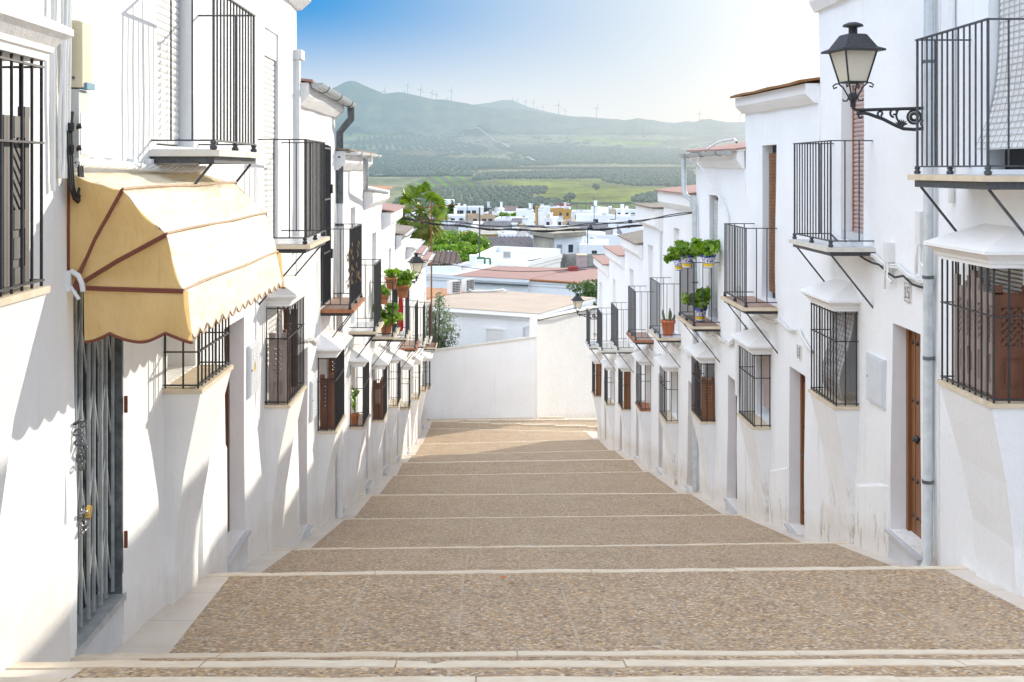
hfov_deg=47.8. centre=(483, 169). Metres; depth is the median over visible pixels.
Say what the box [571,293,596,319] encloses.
street lamp
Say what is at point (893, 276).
cable
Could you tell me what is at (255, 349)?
box door
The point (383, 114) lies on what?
hills
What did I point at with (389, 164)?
olive grove
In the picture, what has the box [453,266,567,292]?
flat roofed house
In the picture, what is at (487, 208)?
town house
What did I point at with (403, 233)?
white house
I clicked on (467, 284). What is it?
air conditioner
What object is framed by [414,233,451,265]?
locust tree
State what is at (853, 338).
window
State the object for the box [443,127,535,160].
road
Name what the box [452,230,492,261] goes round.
locust tree
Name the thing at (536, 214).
town house
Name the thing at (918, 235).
junction box
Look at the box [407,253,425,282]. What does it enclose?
street lamp
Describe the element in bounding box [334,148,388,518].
white house
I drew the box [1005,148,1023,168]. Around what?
window
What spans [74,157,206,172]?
ledge
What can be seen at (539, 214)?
town house
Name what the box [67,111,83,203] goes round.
cable
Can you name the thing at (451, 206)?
cypress
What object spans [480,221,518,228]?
town house
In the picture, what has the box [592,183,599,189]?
olive tree
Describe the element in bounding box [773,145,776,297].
window
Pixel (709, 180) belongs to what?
cable
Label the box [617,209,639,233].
town house
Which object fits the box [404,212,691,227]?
overhead cable
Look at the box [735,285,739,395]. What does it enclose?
conduit
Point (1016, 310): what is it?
window
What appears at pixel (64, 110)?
drainpipe
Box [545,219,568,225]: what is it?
town house
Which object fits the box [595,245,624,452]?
white house
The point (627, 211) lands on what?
town house
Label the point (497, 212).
town house
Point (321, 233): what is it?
window
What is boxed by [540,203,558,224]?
town house
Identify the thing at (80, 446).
chain
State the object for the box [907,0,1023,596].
white house
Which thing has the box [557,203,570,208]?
town house
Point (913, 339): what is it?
door
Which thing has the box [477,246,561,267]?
flat roofed house
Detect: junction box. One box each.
[882,242,894,288]
[914,211,922,273]
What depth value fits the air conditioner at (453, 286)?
57.66 m
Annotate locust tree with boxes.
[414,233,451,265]
[425,229,462,265]
[428,241,484,265]
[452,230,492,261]
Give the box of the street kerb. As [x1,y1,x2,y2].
[0,417,1023,681]
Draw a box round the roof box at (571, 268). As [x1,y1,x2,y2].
[568,266,577,270]
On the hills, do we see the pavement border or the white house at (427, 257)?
the white house at (427, 257)
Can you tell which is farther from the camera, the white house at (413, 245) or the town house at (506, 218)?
the town house at (506, 218)
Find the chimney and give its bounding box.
[469,254,476,265]
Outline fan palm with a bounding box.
[396,180,450,246]
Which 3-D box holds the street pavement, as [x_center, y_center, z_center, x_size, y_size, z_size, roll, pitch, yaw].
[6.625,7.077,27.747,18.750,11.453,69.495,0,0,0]
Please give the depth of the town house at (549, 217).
226.16 m
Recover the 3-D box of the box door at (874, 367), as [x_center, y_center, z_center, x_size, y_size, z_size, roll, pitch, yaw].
[4.164,2.245,12.300,0.020,0.460,0.490,0,0,0]
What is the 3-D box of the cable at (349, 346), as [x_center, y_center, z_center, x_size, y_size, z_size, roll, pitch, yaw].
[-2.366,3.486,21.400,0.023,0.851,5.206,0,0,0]
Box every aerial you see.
[405,202,457,342]
[479,207,479,256]
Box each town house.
[434,226,457,265]
[438,199,483,229]
[447,208,464,223]
[455,220,483,235]
[461,228,503,236]
[465,208,493,220]
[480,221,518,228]
[484,202,493,212]
[485,208,515,216]
[495,202,503,210]
[495,216,521,220]
[497,223,517,236]
[504,206,517,210]
[512,218,521,224]
[516,203,533,224]
[516,217,531,236]
[527,225,544,237]
[535,206,539,224]
[538,204,543,224]
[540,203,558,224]
[545,213,562,224]
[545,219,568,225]
[550,202,570,220]
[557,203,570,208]
[562,219,574,224]
[567,221,595,228]
[571,209,591,220]
[576,207,616,223]
[579,239,607,253]
[582,220,619,245]
[588,224,622,233]
[591,201,599,212]
[608,206,615,214]
[614,204,635,214]
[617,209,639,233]
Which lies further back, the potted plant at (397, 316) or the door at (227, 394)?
the potted plant at (397, 316)
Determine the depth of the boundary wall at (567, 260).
104.10 m
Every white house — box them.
[0,0,73,671]
[65,0,261,657]
[255,0,329,556]
[296,78,364,542]
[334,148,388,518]
[363,185,399,494]
[382,203,411,475]
[395,224,419,461]
[406,238,426,454]
[414,245,431,443]
[420,252,437,429]
[530,305,596,418]
[585,255,609,443]
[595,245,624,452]
[609,230,643,461]
[626,203,663,475]
[647,185,696,492]
[676,142,745,514]
[721,77,820,541]
[789,0,940,565]
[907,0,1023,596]
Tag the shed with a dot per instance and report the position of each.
(447, 257)
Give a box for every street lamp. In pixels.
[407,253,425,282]
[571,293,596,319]
[821,22,923,130]
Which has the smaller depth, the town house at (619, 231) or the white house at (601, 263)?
the white house at (601, 263)
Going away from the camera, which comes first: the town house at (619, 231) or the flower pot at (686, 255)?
the flower pot at (686, 255)
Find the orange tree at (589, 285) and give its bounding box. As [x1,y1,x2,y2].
[565,279,597,305]
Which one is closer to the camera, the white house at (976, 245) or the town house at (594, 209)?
the white house at (976, 245)
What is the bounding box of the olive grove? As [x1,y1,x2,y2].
[347,126,735,208]
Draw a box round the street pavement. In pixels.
[62,418,1023,681]
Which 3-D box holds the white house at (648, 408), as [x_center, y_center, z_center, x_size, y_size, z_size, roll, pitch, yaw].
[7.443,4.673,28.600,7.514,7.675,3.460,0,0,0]
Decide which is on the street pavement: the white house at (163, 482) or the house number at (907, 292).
the white house at (163, 482)
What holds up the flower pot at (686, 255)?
hanging from the white house at (718, 461)
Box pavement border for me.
[0,420,1023,677]
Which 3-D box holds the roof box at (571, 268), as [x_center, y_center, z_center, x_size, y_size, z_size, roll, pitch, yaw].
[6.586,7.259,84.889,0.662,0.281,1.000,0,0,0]
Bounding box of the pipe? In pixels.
[477,257,490,264]
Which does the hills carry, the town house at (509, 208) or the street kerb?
the town house at (509, 208)
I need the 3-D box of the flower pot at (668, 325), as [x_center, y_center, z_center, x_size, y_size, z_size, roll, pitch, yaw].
[3.980,3.275,24.850,0.321,0.590,0.321,0,0,0]
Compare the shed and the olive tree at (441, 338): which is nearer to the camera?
the olive tree at (441, 338)
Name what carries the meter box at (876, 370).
attached to the white house at (870, 197)
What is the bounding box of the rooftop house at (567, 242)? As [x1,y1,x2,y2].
[530,227,585,253]
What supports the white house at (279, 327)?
on the street pavement
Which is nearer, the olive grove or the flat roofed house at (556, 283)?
the flat roofed house at (556, 283)
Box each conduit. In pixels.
[659,218,661,328]
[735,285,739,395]
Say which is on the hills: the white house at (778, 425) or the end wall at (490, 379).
the end wall at (490, 379)
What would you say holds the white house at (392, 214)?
on the street pavement
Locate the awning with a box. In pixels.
[66,172,284,343]
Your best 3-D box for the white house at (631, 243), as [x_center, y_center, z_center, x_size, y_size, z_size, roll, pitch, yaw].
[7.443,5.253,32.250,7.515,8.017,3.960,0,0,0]
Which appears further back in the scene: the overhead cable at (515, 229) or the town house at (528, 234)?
the town house at (528, 234)
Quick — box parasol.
[398,298,403,334]
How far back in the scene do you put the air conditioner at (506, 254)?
96.72 m
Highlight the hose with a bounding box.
[469,288,507,291]
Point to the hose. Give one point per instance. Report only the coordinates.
(502, 289)
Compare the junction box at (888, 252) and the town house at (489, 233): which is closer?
the junction box at (888, 252)
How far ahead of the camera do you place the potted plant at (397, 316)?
24.98 m
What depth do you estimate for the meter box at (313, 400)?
16.07 m
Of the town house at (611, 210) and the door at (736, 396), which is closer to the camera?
the door at (736, 396)
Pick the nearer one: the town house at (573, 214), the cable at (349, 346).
the cable at (349, 346)
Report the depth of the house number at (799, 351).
15.26 m
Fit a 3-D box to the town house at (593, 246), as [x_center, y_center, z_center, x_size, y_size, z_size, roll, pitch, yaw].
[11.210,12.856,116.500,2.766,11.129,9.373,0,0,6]
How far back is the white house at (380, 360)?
24.91 m
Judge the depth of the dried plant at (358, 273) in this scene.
17.94 m
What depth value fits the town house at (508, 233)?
151.29 m
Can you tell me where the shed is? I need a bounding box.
[426,251,461,272]
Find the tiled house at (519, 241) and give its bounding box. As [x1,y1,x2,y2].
[446,236,532,265]
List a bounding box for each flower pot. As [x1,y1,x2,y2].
[351,385,361,423]
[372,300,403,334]
[381,284,390,303]
[383,268,399,289]
[396,269,418,297]
[660,309,675,335]
[663,246,696,270]
[673,237,704,267]
[681,285,710,320]
[691,239,720,267]
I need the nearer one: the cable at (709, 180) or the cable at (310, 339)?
the cable at (310, 339)
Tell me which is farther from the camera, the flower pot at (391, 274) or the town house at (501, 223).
the town house at (501, 223)
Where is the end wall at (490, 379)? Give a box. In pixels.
[426,336,536,418]
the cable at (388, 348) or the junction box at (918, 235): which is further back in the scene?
the cable at (388, 348)
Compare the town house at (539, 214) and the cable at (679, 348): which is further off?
the town house at (539, 214)
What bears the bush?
on the hills
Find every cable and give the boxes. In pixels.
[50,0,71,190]
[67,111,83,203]
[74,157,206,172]
[284,306,319,343]
[344,344,353,356]
[379,343,419,357]
[402,217,642,232]
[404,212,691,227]
[430,260,593,271]
[616,345,659,356]
[662,343,690,356]
[697,138,737,263]
[702,325,746,345]
[747,315,812,353]
[829,231,922,283]
[832,234,922,288]
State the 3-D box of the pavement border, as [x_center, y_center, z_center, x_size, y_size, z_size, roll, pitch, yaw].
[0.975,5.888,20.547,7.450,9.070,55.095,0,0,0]
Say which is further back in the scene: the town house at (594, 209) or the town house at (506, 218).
the town house at (594, 209)
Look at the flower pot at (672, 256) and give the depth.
21.45 m
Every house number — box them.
[797,344,801,359]
[904,282,911,302]
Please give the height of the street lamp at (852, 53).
1.040 m
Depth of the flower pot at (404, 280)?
25.65 m
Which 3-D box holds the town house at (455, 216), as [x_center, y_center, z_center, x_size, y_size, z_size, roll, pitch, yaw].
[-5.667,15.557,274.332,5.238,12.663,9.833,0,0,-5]
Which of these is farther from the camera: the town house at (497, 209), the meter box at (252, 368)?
the town house at (497, 209)
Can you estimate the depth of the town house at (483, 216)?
250.26 m
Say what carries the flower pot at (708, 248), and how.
hanging from the white house at (718, 461)
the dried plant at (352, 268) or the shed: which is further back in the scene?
the shed
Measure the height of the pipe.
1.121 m
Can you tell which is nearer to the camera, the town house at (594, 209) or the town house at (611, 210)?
the town house at (611, 210)
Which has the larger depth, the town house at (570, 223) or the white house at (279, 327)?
the town house at (570, 223)
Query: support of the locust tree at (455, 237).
on the hills
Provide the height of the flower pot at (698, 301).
0.638 m
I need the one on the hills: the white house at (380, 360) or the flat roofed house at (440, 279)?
the flat roofed house at (440, 279)
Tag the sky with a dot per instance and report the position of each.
(672, 61)
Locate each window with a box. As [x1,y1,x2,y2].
[321,233,321,301]
[567,244,573,253]
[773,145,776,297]
[850,311,855,393]
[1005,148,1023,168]
[1005,268,1023,345]
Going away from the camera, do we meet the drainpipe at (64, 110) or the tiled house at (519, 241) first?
the drainpipe at (64, 110)
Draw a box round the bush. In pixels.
[494,212,515,220]
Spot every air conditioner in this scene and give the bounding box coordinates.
[447,280,459,294]
[461,278,473,292]
[503,251,510,258]
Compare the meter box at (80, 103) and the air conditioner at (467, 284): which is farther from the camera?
the air conditioner at (467, 284)
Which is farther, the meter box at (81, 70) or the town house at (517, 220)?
the town house at (517, 220)
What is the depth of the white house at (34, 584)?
5.97 m
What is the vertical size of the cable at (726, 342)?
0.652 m
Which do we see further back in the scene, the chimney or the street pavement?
the chimney
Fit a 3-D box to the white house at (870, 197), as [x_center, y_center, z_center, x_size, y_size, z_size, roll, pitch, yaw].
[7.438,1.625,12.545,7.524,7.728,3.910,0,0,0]
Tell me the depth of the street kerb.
5.84 m
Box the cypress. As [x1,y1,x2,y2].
[444,200,454,220]
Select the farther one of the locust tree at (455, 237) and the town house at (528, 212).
the town house at (528, 212)
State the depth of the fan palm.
73.55 m
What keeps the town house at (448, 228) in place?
on the hills
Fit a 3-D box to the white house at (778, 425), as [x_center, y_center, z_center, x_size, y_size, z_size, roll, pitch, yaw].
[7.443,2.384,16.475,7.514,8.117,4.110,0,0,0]
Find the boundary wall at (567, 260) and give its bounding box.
[527,253,604,268]
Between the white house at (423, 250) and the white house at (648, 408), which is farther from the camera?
the white house at (423, 250)
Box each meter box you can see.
[71,20,94,89]
[71,89,88,160]
[247,340,258,397]
[309,375,316,422]
[866,352,886,408]
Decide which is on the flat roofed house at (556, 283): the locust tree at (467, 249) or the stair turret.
the stair turret
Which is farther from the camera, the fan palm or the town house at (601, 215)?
the town house at (601, 215)
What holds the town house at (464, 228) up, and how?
on the hills
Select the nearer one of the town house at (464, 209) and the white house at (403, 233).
the white house at (403, 233)
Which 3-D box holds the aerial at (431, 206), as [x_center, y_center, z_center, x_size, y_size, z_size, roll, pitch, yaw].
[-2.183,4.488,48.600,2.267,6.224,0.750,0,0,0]
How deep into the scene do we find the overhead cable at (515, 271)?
42.29 m
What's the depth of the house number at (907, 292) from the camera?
11.37 m
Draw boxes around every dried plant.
[346,242,353,288]
[356,241,360,280]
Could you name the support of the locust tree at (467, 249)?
on the hills
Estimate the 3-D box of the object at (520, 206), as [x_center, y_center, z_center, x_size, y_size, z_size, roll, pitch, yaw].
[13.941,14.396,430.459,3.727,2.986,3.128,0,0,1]
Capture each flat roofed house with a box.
[426,261,495,287]
[426,288,474,299]
[426,289,594,346]
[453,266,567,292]
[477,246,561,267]
[530,268,597,303]
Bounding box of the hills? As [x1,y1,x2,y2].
[332,81,744,221]
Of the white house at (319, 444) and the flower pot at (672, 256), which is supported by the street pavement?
the white house at (319, 444)
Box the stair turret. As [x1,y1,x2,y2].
[576,254,587,268]
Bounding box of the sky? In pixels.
[296,0,819,122]
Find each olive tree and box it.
[426,288,460,348]
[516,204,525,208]
[563,192,575,201]
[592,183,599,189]
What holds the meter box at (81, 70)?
attached to the white house at (163, 482)
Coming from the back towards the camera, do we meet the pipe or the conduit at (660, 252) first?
the pipe
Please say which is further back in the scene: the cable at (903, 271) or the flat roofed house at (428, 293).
the flat roofed house at (428, 293)
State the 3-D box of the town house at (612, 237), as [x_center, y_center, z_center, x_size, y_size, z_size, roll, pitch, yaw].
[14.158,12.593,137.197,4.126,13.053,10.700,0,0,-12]
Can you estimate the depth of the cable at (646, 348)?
29.53 m
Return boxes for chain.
[73,419,87,470]
[77,505,92,534]
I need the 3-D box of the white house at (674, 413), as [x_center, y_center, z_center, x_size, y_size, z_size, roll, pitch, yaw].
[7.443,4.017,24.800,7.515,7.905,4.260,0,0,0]
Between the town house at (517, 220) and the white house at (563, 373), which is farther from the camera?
the town house at (517, 220)
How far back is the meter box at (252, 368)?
11.87 m
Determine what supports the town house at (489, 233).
on the hills
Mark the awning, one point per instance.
(132, 274)
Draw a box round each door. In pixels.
[224,327,229,531]
[251,343,258,394]
[312,377,316,419]
[736,396,736,498]
[800,373,804,524]
[866,355,882,405]
[906,328,920,538]
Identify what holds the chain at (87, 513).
attached to the white house at (163, 482)
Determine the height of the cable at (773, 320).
0.268 m
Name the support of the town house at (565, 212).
on the hills
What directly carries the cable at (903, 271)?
attached to the white house at (870, 197)
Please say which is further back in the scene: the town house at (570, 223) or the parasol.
the town house at (570, 223)
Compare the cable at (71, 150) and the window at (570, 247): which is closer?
the cable at (71, 150)
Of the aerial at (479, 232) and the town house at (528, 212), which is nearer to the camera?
the aerial at (479, 232)
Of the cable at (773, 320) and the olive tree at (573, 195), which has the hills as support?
the olive tree at (573, 195)
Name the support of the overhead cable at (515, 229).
attached to the white house at (648, 408)
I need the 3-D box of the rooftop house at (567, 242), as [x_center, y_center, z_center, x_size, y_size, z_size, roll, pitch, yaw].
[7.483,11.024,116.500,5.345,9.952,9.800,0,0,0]
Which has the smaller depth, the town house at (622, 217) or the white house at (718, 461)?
the white house at (718, 461)
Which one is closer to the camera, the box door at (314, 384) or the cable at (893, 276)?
the cable at (893, 276)
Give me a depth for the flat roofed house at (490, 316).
52.06 m
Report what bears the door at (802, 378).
in the white house at (778, 425)
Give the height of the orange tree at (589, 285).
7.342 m

